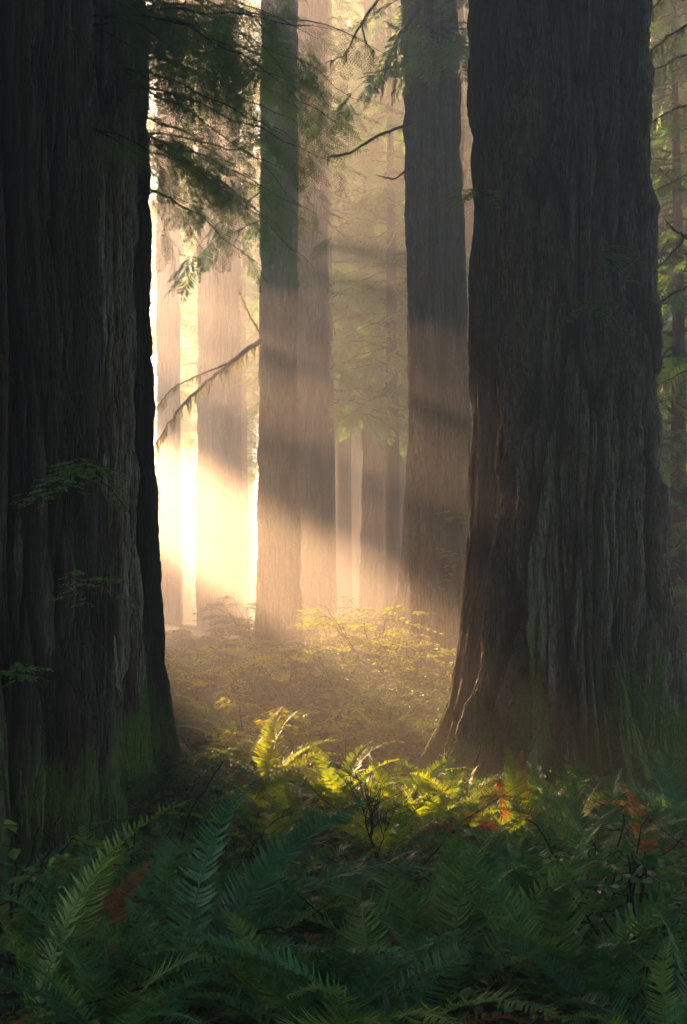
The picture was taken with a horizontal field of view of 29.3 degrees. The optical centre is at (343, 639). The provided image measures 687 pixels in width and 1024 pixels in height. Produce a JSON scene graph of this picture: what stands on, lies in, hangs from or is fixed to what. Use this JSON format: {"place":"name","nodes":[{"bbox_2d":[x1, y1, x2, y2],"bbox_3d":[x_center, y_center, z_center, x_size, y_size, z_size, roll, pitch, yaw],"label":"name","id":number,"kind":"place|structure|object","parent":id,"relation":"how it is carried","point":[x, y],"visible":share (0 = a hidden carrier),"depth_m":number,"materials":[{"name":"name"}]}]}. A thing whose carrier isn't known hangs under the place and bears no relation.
{"place":"outdoors","nodes":[
{"label":"outdoors","id":0,"kind":"place"},
{"bbox_2d":[180,0,333,409],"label":"young conifer","id":1,"kind":"object","parent":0,"point":[257,2],"visible":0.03,"depth_m":78.61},
{"bbox_2d":[0,574,686,1023],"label":"ground","id":2,"kind":"structure","parent":0,"point":[190,624],"depth_m":18.53,"materials":[{"name":"soil"}]},
{"bbox_2d":[0,810,112,979],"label":"leafy plant","id":3,"kind":"object","parent":2,"relation":"on","point":[13,854],"visible":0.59,"depth_m":6.55,"materials":[{"name":"green plant"}]},
{"bbox_2d":[0,0,128,889],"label":"redwood tree","id":4,"kind":"object","parent":2,"relation":"on","point":[61,743],"visible":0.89,"depth_m":10.38,"materials":[{"name":"black plant"}]},
{"bbox_2d":[10,457,137,513],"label":"huckleberry sprig","id":5,"kind":"object","parent":4,"relation":"attached to","point":[80,469],"visible":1,"depth_m":9.79,"materials":[{"name":"green plant"}]},
{"bbox_2d":[48,569,139,607],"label":"huckleberry sprig","id":6,"kind":"object","parent":4,"relation":"attached to","point":[89,578],"visible":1,"depth_m":9.89,"materials":[{"name":"green plant"}]},
{"bbox_2d":[0,851,178,928],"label":"sword fern","id":7,"kind":"object","parent":2,"relation":"on","point":[23,891],"visible":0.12,"depth_m":7.02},
{"bbox_2d":[0,826,198,908],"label":"sword fern","id":8,"kind":"object","parent":2,"relation":"on","point":[85,852],"visible":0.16,"depth_m":8.08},
{"bbox_2d":[0,842,199,955],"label":"sword fern","id":9,"kind":"object","parent":2,"relation":"on","point":[152,867],"visible":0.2,"depth_m":7.40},
{"bbox_2d":[0,886,205,976],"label":"sword fern","id":10,"kind":"object","parent":2,"relation":"on","point":[124,929],"visible":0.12,"depth_m":6.37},
{"bbox_2d":[3,858,221,992],"bbox_3d":[-1.059,1.436,6.572,1.361,0.608,0.901,0,0,36],"label":"sword fern","id":11,"kind":"object","parent":2,"relation":"on","point":[163,918],"visible":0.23,"depth_m":6.53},
{"bbox_2d":[0,799,234,1023],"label":"sword fern","id":12,"kind":"object","parent":2,"relation":"on","point":[69,909],"visible":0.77,"depth_m":5.60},
{"bbox_2d":[0,928,247,1023],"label":"sword fern","id":13,"kind":"object","parent":2,"relation":"on","point":[78,1014],"visible":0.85,"depth_m":5.05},
{"bbox_2d":[0,893,281,1023],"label":"sword fern","id":14,"kind":"object","parent":2,"relation":"on","point":[118,972],"visible":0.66,"depth_m":5.47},
{"bbox_2d":[88,817,209,926],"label":"leafy plant","id":15,"kind":"object","parent":2,"relation":"on","point":[96,825],"visible":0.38,"depth_m":8.27,"materials":[{"name":"green plant"}]},
{"bbox_2d":[155,1,182,624],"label":"redwood tree","id":16,"kind":"object","parent":2,"relation":"on","point":[168,319],"visible":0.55,"depth_m":61.57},
{"bbox_2d":[113,848,236,974],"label":"sword fern","id":17,"kind":"object","parent":2,"relation":"on","point":[154,890],"visible":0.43,"depth_m":6.83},
{"bbox_2d":[120,764,233,825],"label":"huckleberry shrub","id":18,"kind":"object","parent":2,"relation":"on","point":[152,798],"visible":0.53,"depth_m":13.37,"materials":[{"name":"green plant"}]},
{"bbox_2d":[180,0,191,607],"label":"redwood tree","id":19,"kind":"object","parent":2,"relation":"on","point":[186,541],"visible":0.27,"depth_m":84.71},
{"bbox_2d":[190,66,197,597],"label":"redwood tree","id":20,"kind":"object","parent":2,"relation":"on","point":[193,537],"visible":0.1,"depth_m":99.53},
{"bbox_2d":[179,0,213,627],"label":"redwood tree","id":21,"kind":"object","parent":2,"relation":"on","point":[203,474],"visible":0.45,"depth_m":60.65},
{"bbox_2d":[165,628,235,655],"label":"huckleberry shrub","id":22,"kind":"object","parent":2,"relation":"on","point":[206,640],"visible":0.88,"depth_m":37.78,"materials":[{"name":"green plant"}]},
{"bbox_2d":[146,0,256,616],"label":"young conifer","id":23,"kind":"object","parent":2,"relation":"on","point":[185,323],"visible":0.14,"depth_m":71.86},
{"bbox_2d":[151,183,258,593],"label":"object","id":24,"kind":"object","parent":2,"relation":"on","point":[255,540],"depth_m":113.47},
{"bbox_2d":[94,821,319,904],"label":"sword fern","id":25,"kind":"object","parent":2,"relation":"on","point":[165,841],"visible":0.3,"depth_m":8.94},
{"bbox_2d":[159,746,267,805],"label":"huckleberry shrub","id":26,"kind":"object","parent":2,"relation":"on","point":[241,771],"visible":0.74,"depth_m":14.94,"materials":[{"name":"green plant"}]},
{"bbox_2d":[165,630,265,708],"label":"huckleberry shrub","id":27,"kind":"object","parent":2,"relation":"on","point":[180,685],"visible":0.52,"depth_m":26.77,"materials":[{"name":"green plant"}]},
{"bbox_2d":[100,863,330,929],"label":"sword fern","id":28,"kind":"object","parent":2,"relation":"on","point":[218,884],"visible":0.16,"depth_m":7.51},
{"bbox_2d":[173,695,258,737],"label":"huckleberry shrub","id":29,"kind":"object","parent":2,"relation":"on","point":[212,727],"visible":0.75,"depth_m":21.98,"materials":[{"name":"green plant"}]},
{"bbox_2d":[180,143,261,621],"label":"young conifer","id":30,"kind":"object","parent":2,"relation":"on","point":[245,343],"visible":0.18,"depth_m":65.79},
{"bbox_2d":[210,1,243,636],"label":"redwood tree","id":31,"kind":"object","parent":2,"relation":"on","point":[226,551],"visible":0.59,"depth_m":55.53,"materials":[{"name":"wood"}]},
{"bbox_2d":[89,0,368,813],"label":"redwood tree","id":32,"kind":"object","parent":2,"relation":"on","point":[118,25],"visible":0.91,"depth_m":14.69,"materials":[{"name":"brown plant"}]},
{"bbox_2d":[88,889,372,978],"bbox_3d":[-0.490,1.554,6.694,1.359,0.686,1.328,0,0,-30],"label":"sword fern","id":33,"kind":"object","parent":2,"relation":"on","point":[276,921],"visible":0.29,"depth_m":6.81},
{"bbox_2d":[154,0,310,666],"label":"redwood tree","id":34,"kind":"object","parent":2,"relation":"on","point":[278,563],"visible":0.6,"depth_m":36.07,"materials":[{"name":"brown plant"}]},
{"bbox_2d":[243,0,254,601],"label":"redwood tree","id":35,"kind":"object","parent":2,"relation":"on","point":[251,547],"visible":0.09,"depth_m":94.72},
{"bbox_2d":[150,822,359,902],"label":"sword fern","id":36,"kind":"object","parent":2,"relation":"on","point":[302,870],"visible":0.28,"depth_m":9.18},
{"bbox_2d":[170,644,341,717],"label":"huckleberry shrub","id":37,"kind":"object","parent":2,"relation":"on","point":[255,661],"visible":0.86,"depth_m":24.89,"materials":[{"name":"green plant"}]},
{"bbox_2d":[205,697,309,752],"bbox_3d":[-1.307,1.349,19.492,1.629,0.946,1.632,0,0,10],"label":"vine maple","id":38,"kind":"object","parent":2,"relation":"on","point":[224,738],"visible":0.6,"depth_m":19.37,"materials":[{"name":"green plant"}]},
{"bbox_2d":[193,596,322,658],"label":"huckleberry shrub","id":39,"kind":"object","parent":2,"relation":"on","point":[247,625],"visible":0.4,"depth_m":37.82,"materials":[{"name":"green plant"}]},
{"bbox_2d":[114,916,405,1021],"bbox_3d":[-0.476,1.515,5.912,1.072,0.445,1.263,0,0,37],"label":"sword fern","id":40,"kind":"object","parent":2,"relation":"on","point":[192,962],"visible":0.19,"depth_m":5.79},
{"bbox_2d":[166,793,354,866],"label":"sword fern","id":41,"kind":"object","parent":2,"relation":"on","point":[279,828],"visible":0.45,"depth_m":11.13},
{"bbox_2d":[57,778,464,1021],"bbox_3d":[-0.371,1.184,5.882,1.584,1.069,1.316,0,0,39],"label":"sword fern","id":42,"kind":"object","parent":2,"relation":"on","point":[244,895],"visible":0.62,"depth_m":5.85,"materials":[{"name":"plant"}]},
{"bbox_2d":[214,637,321,689],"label":"huckleberry shrub","id":43,"kind":"object","parent":2,"relation":"on","point":[253,655],"visible":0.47,"depth_m":29.80,"materials":[{"name":"green plant"}]},
{"bbox_2d":[200,774,337,814],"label":"sword fern","id":44,"kind":"object","parent":2,"relation":"on","point":[253,790],"visible":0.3,"depth_m":13.81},
{"bbox_2d":[133,0,412,773],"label":"redwood tree","id":45,"kind":"object","parent":2,"relation":"on","point":[160,708],"visible":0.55,"depth_m":17.99,"materials":[{"name":"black plant"}]},
{"bbox_2d":[134,941,418,1023],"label":"sword fern","id":46,"kind":"object","parent":2,"relation":"on","point":[210,1002],"visible":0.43,"depth_m":5.06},
{"bbox_2d":[239,706,340,793],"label":"sword fern","id":47,"kind":"object","parent":2,"relation":"on","point":[267,758],"visible":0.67,"depth_m":16.43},
{"bbox_2d":[135,910,463,1023],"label":"sword fern","id":48,"kind":"object","parent":2,"relation":"on","point":[366,987],"visible":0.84,"depth_m":5.00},
{"bbox_2d":[229,649,373,722],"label":"huckleberry shrub","id":49,"kind":"object","parent":2,"relation":"on","point":[272,692],"visible":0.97,"depth_m":23.73,"materials":[{"name":"green plant"}]},
{"bbox_2d":[174,846,434,963],"bbox_3d":[-0.109,1.461,7.120,1.652,0.643,1.373,0,0,0],"label":"sword fern","id":50,"kind":"object","parent":2,"relation":"on","point":[319,928],"visible":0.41,"depth_m":7.12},
{"bbox_2d":[162,949,446,1023],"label":"sword fern","id":51,"kind":"object","parent":2,"relation":"on","point":[231,987],"visible":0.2,"depth_m":5.33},
{"bbox_2d":[249,0,363,623],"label":"young conifer","id":52,"kind":"object","parent":2,"relation":"on","point":[343,538],"visible":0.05,"depth_m":63.71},
{"bbox_2d":[267,707,360,763],"bbox_3d":[-0.373,1.399,18.941,1.169,0.844,1.130,0,0,29],"label":"vine maple","id":53,"kind":"object","parent":2,"relation":"on","point":[300,737],"visible":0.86,"depth_m":18.95,"materials":[{"name":"green plant"}]},
{"bbox_2d":[114,921,515,1023],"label":"sword fern","id":54,"kind":"object","parent":2,"relation":"on","point":[416,1013],"visible":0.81,"depth_m":5.05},
{"bbox_2d":[296,0,342,648],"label":"redwood tree","id":55,"kind":"object","parent":2,"relation":"on","point":[313,395],"visible":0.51,"depth_m":44.01,"materials":[{"name":"brown plant"}]},
{"bbox_2d":[231,0,408,640],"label":"young conifer","id":56,"kind":"object","parent":2,"relation":"on","point":[354,315],"visible":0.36,"depth_m":49.78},
{"bbox_2d":[254,763,387,808],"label":"sword fern","id":57,"kind":"object","parent":2,"relation":"on","point":[320,786],"visible":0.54,"depth_m":14.59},
{"bbox_2d":[299,604,381,660],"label":"huckleberry shrub","id":58,"kind":"object","parent":2,"relation":"on","point":[349,616],"visible":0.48,"depth_m":37.84,"materials":[{"name":"green plant"}]},
{"bbox_2d":[250,738,435,807],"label":"sword fern","id":59,"kind":"object","parent":2,"relation":"on","point":[345,793],"visible":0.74,"depth_m":14.67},
{"bbox_2d":[0,664,686,1023],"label":"undergrowth","id":60,"kind":"object","parent":2,"relation":"on","point":[465,991],"visible":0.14,"depth_m":10.06,"materials":[{"name":"green plant"}]},
{"bbox_2d":[0,727,686,1023],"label":"dead twigs","id":61,"kind":"object","parent":2,"relation":"on","point":[287,934],"visible":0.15,"depth_m":6.70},
{"bbox_2d":[0,705,686,1023],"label":"fallen leaves","id":62,"kind":"object","parent":2,"relation":"on","point":[19,1021],"depth_m":6.01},
{"bbox_2d":[292,720,402,758],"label":"huckleberry shrub","id":63,"kind":"object","parent":2,"relation":"on","point":[357,736],"visible":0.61,"depth_m":19.81,"materials":[{"name":"green plant"}]},
{"bbox_2d":[271,639,432,695],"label":"huckleberry shrub","id":64,"kind":"object","parent":2,"relation":"on","point":[351,656],"visible":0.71,"depth_m":27.49,"materials":[{"name":"green plant"}]},
{"bbox_2d":[350,0,362,612],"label":"redwood tree","id":65,"kind":"object","parent":2,"relation":"on","point":[356,469],"visible":0.21,"depth_m":79.64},
{"bbox_2d":[312,617,407,664],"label":"huckleberry shrub","id":66,"kind":"object","parent":2,"relation":"on","point":[382,627],"visible":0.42,"depth_m":32.72,"materials":[{"name":"green plant"}]},
{"bbox_2d":[217,850,507,962],"bbox_3d":[0.143,1.466,7.161,1.580,0.603,1.160,0,0,31],"label":"sword fern","id":67,"kind":"object","parent":2,"relation":"on","point":[423,896],"visible":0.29,"depth_m":7.13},
{"bbox_2d":[286,603,458,689],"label":"huckleberry shrub","id":68,"kind":"object","parent":2,"relation":"on","point":[396,634],"visible":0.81,"depth_m":27.65,"materials":[{"name":"green plant"}]},
{"bbox_2d":[333,762,411,884],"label":"bare shrub","id":69,"kind":"object","parent":2,"relation":"on","point":[370,835],"visible":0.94,"depth_m":10.10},
{"bbox_2d":[359,0,386,634],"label":"redwood tree","id":70,"kind":"object","parent":2,"relation":"on","point":[371,575],"visible":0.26,"depth_m":54.55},
{"bbox_2d":[177,899,572,1023],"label":"sword fern","id":71,"kind":"object","parent":2,"relation":"on","point":[291,965],"visible":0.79,"depth_m":4.80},
{"bbox_2d":[314,809,454,863],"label":"sword fern","id":72,"kind":"object","parent":2,"relation":"on","point":[386,834],"visible":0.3,"depth_m":11.02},
{"bbox_2d":[317,792,453,846],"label":"sword fern","id":73,"kind":"object","parent":2,"relation":"on","point":[397,816],"visible":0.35,"depth_m":11.96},
{"bbox_2d":[335,683,449,733],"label":"huckleberry shrub","id":74,"kind":"object","parent":2,"relation":"on","point":[366,698],"visible":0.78,"depth_m":22.94,"materials":[{"name":"green plant"}]},
{"bbox_2d":[306,786,485,870],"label":"sword fern","id":75,"kind":"object","parent":2,"relation":"on","point":[396,836],"visible":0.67,"depth_m":10.90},
{"bbox_2d":[328,0,468,625],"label":"young conifer","id":76,"kind":"object","parent":2,"relation":"on","point":[393,363],"visible":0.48,"depth_m":48.79,"materials":[{"name":"plant"}]},
{"bbox_2d":[332,0,464,556],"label":"young conifer","id":77,"kind":"object","parent":2,"relation":"on","point":[402,471],"visible":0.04,"depth_m":57.61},
{"bbox_2d":[326,0,471,694],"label":"redwood tree","id":78,"kind":"object","parent":2,"relation":"on","point":[433,48],"visible":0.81,"depth_m":29.43,"materials":[{"name":"brown plant"}]},
{"bbox_2d":[307,755,492,820],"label":"sword fern","id":79,"kind":"object","parent":2,"relation":"on","point":[414,788],"visible":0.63,"depth_m":13.77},
{"bbox_2d":[363,713,441,751],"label":"huckleberry shrub","id":80,"kind":"object","parent":2,"relation":"on","point":[412,736],"visible":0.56,"depth_m":20.91,"materials":[{"name":"green plant"}]},
{"bbox_2d":[362,657,450,706],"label":"huckleberry shrub","id":81,"kind":"object","parent":2,"relation":"on","point":[404,673],"visible":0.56,"depth_m":25.85,"materials":[{"name":"green plant"}]},
{"bbox_2d":[348,0,473,413],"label":"young conifer","id":82,"kind":"object","parent":2,"relation":"on","point":[469,213],"visible":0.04,"depth_m":49.65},
{"bbox_2d":[371,641,455,711],"bbox_3d":[1.720,0.755,26.514,2.371,1.457,2.324,0,0,0],"label":"vine maple","id":83,"kind":"object","parent":2,"relation":"on","point":[413,669],"visible":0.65,"depth_m":26.22,"materials":[{"name":"green plant"}]},
{"bbox_2d":[382,0,465,655],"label":"redwood tree","id":84,"kind":"object","parent":2,"relation":"on","point":[401,598],"visible":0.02,"depth_m":37.73,"materials":[{"name":"brown plant"}]},
{"bbox_2d":[362,774,500,830],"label":"sword fern","id":85,"kind":"object","parent":2,"relation":"on","point":[432,811],"visible":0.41,"depth_m":13.03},
{"bbox_2d":[372,753,521,807],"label":"sword fern","id":86,"kind":"object","parent":2,"relation":"on","point":[455,778],"visible":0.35,"depth_m":14.64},
{"bbox_2d":[248,815,651,1013],"bbox_3d":[0.425,1.304,6.041,1.885,0.859,1.357,0,0,0],"label":"sword fern","id":87,"kind":"object","parent":2,"relation":"on","point":[463,910],"visible":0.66,"depth_m":6.15,"materials":[{"name":"plant"}]},
{"bbox_2d":[401,793,504,835],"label":"sword fern","id":88,"kind":"object","parent":2,"relation":"on","point":[458,817],"visible":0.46,"depth_m":12.60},
{"bbox_2d":[410,0,507,780],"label":"redwood tree","id":89,"kind":"object","parent":2,"relation":"on","point":[487,45],"visible":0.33,"depth_m":17.88,"materials":[{"name":"brown plant"}]},
{"bbox_2d":[385,765,541,825],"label":"sword fern","id":90,"kind":"object","parent":2,"relation":"on","point":[472,802],"visible":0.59,"depth_m":13.31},
{"bbox_2d":[410,823,560,870],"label":"sword fern","id":91,"kind":"object","parent":2,"relation":"on","point":[520,840],"visible":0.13,"depth_m":10.25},
{"bbox_2d":[455,751,558,840],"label":"sword fern","id":92,"kind":"object","parent":2,"relation":"on","point":[499,784],"visible":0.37,"depth_m":12.12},
{"bbox_2d":[433,747,596,848],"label":"sword fern","id":93,"kind":"object","parent":2,"relation":"on","point":[514,792],"visible":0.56,"depth_m":11.81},
{"bbox_2d":[395,829,657,906],"bbox_3d":[1.111,1.573,8.519,1.557,0.778,1.631,0,0,-34],"label":"sword fern","id":94,"kind":"object","parent":2,"relation":"on","point":[512,875],"visible":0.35,"depth_m":8.38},
{"bbox_2d":[411,809,686,1023],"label":"sword fern","id":95,"kind":"object","parent":2,"relation":"on","point":[519,927],"visible":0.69,"depth_m":5.88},
{"bbox_2d":[470,761,629,817],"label":"sword fern","id":96,"kind":"object","parent":2,"relation":"on","point":[533,786],"visible":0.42,"depth_m":13.78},
{"bbox_2d":[438,0,686,803],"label":"redwood tree","id":97,"kind":"object","parent":2,"relation":"on","point":[582,659],"visible":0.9,"depth_m":16.27,"materials":[{"name":"brown plant"}]},
{"bbox_2d":[550,298,636,337],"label":"huckleberry sprig","id":98,"kind":"object","parent":97,"relation":"attached to","point":[595,306],"visible":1,"depth_m":15.62,"materials":[{"name":"green plant"}]},
{"bbox_2d":[591,245,644,284],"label":"huckleberry sprig","id":99,"kind":"object","parent":97,"relation":"attached to","point":[612,257],"visible":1,"depth_m":15.59,"materials":[{"name":"green plant"}]},
{"bbox_2d":[490,762,652,812],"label":"sword fern","id":100,"kind":"object","parent":2,"relation":"on","point":[576,780],"visible":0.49,"depth_m":13.66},
{"bbox_2d":[499,774,651,827],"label":"sword fern","id":101,"kind":"object","parent":2,"relation":"on","point":[574,800],"visible":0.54,"depth_m":13.02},
{"bbox_2d":[468,905,686,1016],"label":"sword fern","id":102,"kind":"object","parent":2,"relation":"on","point":[581,958],"visible":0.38,"depth_m":5.63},
{"bbox_2d":[470,929,686,1023],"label":"sword fern","id":103,"kind":"object","parent":2,"relation":"on","point":[551,968],"visible":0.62,"depth_m":5.50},
{"bbox_2d":[475,768,686,867],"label":"sword fern","id":104,"kind":"object","parent":2,"relation":"on","point":[566,820],"visible":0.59,"depth_m":10.79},
{"bbox_2d":[483,797,685,868],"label":"sword fern","id":105,"kind":"object","parent":2,"relation":"on","point":[597,846],"visible":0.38,"depth_m":10.67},
{"bbox_2d":[487,862,686,939],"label":"sword fern","id":106,"kind":"object","parent":2,"relation":"on","point":[527,871],"visible":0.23,"depth_m":7.43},
{"bbox_2d":[519,815,684,918],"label":"leafy plant","id":107,"kind":"object","parent":2,"relation":"on","point":[607,828],"visible":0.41,"depth_m":7.70,"materials":[{"name":"green plant"}]},
{"bbox_2d":[532,849,686,974],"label":"leafy plant","id":108,"kind":"object","parent":2,"relation":"on","point":[645,862],"visible":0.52,"depth_m":6.01,"materials":[{"name":"green plant"}]},
{"bbox_2d":[543,910,686,1023],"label":"sword fern","id":109,"kind":"object","parent":2,"relation":"on","point":[678,1005],"visible":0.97,"depth_m":4.96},
{"bbox_2d":[574,749,686,837],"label":"sword fern","id":110,"kind":"object","parent":2,"relation":"on","point":[669,799],"visible":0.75,"depth_m":12.64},
{"bbox_2d":[591,783,686,869],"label":"sword fern","id":111,"kind":"object","parent":2,"relation":"on","point":[648,847],"visible":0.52,"depth_m":10.75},
{"bbox_2d":[649,0,686,665],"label":"tree","id":112,"kind":"object","parent":2,"relation":"on","point":[674,456],"visible":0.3,"depth_m":29.83,"materials":[{"name":"plant"}]},
{"bbox_2d":[649,0,686,554],"bbox_3d":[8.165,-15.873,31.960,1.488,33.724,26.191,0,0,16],"label":"young conifer","id":113,"kind":"object","parent":2,"relation":"on","point":[678,32],"visible":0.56,"depth_m":22.89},
{"bbox_2d":[650,0,686,580],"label":"young conifer","id":114,"kind":"object","parent":2,"relation":"on","point":[667,426],"visible":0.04,"depth_m":38.03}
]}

